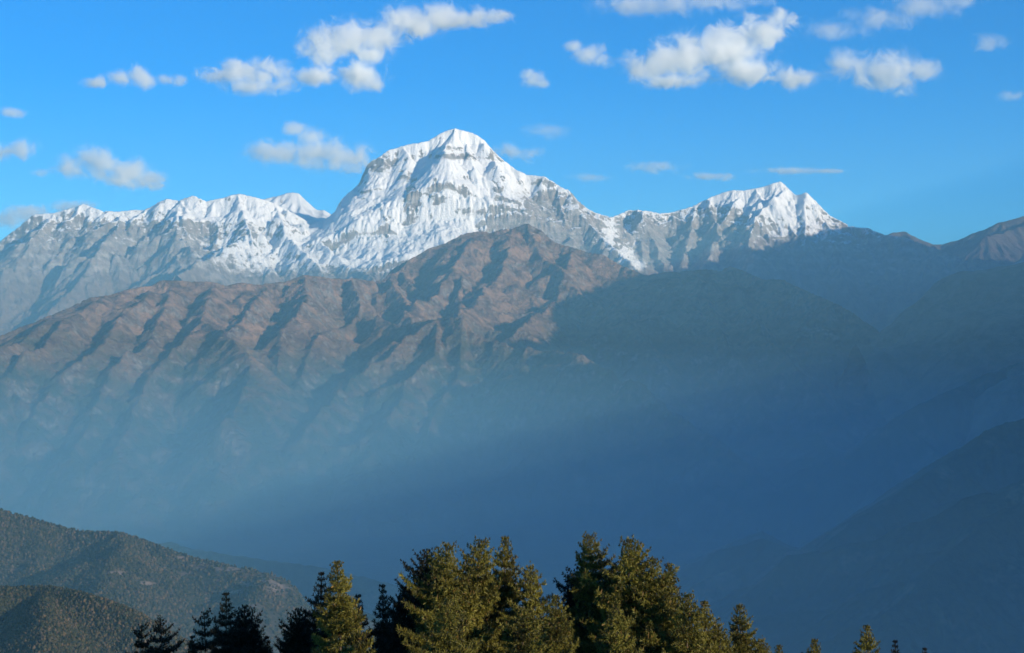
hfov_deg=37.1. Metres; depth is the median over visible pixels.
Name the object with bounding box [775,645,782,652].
fir tree
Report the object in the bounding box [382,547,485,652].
fir tree
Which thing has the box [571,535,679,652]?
fir tree
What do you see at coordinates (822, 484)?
wooded ridge
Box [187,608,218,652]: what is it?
fir tree
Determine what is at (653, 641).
fir tree
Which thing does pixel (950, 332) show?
eastern mountains
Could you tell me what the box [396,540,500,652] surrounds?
fir tree
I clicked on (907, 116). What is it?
sky
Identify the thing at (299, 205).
distant mountain
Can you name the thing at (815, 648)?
fir tree
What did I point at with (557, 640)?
fir tree
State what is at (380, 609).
fir tree
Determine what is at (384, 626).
fir tree
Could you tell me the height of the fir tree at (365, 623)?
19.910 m
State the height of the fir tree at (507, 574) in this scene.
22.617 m
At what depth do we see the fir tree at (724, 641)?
73.98 m
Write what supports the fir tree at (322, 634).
on the hillside
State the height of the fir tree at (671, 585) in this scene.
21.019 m
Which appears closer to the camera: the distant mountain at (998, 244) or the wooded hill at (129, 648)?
the wooded hill at (129, 648)
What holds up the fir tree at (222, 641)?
on the hillside
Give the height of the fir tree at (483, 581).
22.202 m
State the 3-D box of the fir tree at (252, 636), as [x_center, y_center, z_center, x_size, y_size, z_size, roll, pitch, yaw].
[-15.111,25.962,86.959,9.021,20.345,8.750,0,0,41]
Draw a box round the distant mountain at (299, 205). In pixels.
[264,193,330,222]
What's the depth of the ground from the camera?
14044.25 m
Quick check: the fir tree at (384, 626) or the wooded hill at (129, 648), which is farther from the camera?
the wooded hill at (129, 648)
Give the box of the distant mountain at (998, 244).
[935,216,1023,269]
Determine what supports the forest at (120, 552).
on the wooded hill at (284, 586)
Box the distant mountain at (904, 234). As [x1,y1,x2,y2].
[888,231,953,254]
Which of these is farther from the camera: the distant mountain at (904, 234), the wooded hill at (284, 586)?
the distant mountain at (904, 234)
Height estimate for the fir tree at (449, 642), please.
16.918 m
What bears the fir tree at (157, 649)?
on the hillside
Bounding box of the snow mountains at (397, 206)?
[0,128,981,335]
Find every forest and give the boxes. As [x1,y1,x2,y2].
[0,508,313,647]
[0,584,209,652]
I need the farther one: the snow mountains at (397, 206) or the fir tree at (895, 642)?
the snow mountains at (397, 206)
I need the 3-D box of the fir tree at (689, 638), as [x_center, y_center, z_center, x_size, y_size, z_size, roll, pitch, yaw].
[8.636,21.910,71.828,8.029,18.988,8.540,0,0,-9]
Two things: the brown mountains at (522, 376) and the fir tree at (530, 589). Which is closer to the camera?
the fir tree at (530, 589)
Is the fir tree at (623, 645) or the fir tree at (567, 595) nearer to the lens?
the fir tree at (623, 645)
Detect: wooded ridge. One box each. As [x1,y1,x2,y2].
[156,542,402,621]
[659,418,1023,652]
[683,363,1019,545]
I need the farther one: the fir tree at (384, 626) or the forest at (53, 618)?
the forest at (53, 618)
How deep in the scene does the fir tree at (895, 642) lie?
88.05 m
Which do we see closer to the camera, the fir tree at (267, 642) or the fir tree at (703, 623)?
the fir tree at (703, 623)
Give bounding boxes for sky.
[0,0,1023,244]
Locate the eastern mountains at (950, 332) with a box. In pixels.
[837,254,1023,443]
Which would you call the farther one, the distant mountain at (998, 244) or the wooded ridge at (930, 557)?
the distant mountain at (998, 244)
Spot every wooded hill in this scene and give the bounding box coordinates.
[0,512,384,652]
[0,587,190,652]
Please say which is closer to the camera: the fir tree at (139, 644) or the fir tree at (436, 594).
the fir tree at (436, 594)
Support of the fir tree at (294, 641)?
on the hillside
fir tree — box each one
[124,622,155,652]
[144,615,189,652]
[186,635,195,652]
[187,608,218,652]
[208,592,250,652]
[223,604,272,652]
[263,636,272,652]
[270,606,315,652]
[301,571,334,652]
[311,560,375,652]
[350,594,377,652]
[368,583,391,652]
[374,590,417,652]
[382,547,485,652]
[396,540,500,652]
[417,596,483,652]
[423,536,526,652]
[481,536,530,652]
[493,561,578,652]
[496,605,572,652]
[534,594,580,652]
[549,563,600,647]
[550,530,624,652]
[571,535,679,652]
[595,601,644,652]
[601,556,684,652]
[658,590,713,652]
[660,563,681,638]
[692,600,729,651]
[701,620,737,652]
[727,603,762,652]
[749,635,771,652]
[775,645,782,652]
[801,638,820,652]
[853,624,880,652]
[891,640,899,652]
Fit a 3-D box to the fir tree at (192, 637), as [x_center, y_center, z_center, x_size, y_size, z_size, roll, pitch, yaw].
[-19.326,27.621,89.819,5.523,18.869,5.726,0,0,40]
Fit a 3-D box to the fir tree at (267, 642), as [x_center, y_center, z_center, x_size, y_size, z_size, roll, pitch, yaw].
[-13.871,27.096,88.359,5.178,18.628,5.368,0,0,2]
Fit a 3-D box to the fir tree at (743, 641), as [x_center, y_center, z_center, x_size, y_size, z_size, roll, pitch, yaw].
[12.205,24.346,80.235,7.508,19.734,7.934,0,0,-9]
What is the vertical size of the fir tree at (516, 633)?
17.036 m
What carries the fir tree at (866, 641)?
on the hillside
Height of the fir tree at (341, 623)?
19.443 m
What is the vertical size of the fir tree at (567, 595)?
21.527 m
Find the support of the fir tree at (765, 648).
on the hillside
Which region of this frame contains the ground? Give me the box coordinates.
[147,528,800,634]
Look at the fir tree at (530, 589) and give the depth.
75.72 m
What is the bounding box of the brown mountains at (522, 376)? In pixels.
[0,224,889,542]
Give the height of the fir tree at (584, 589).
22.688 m

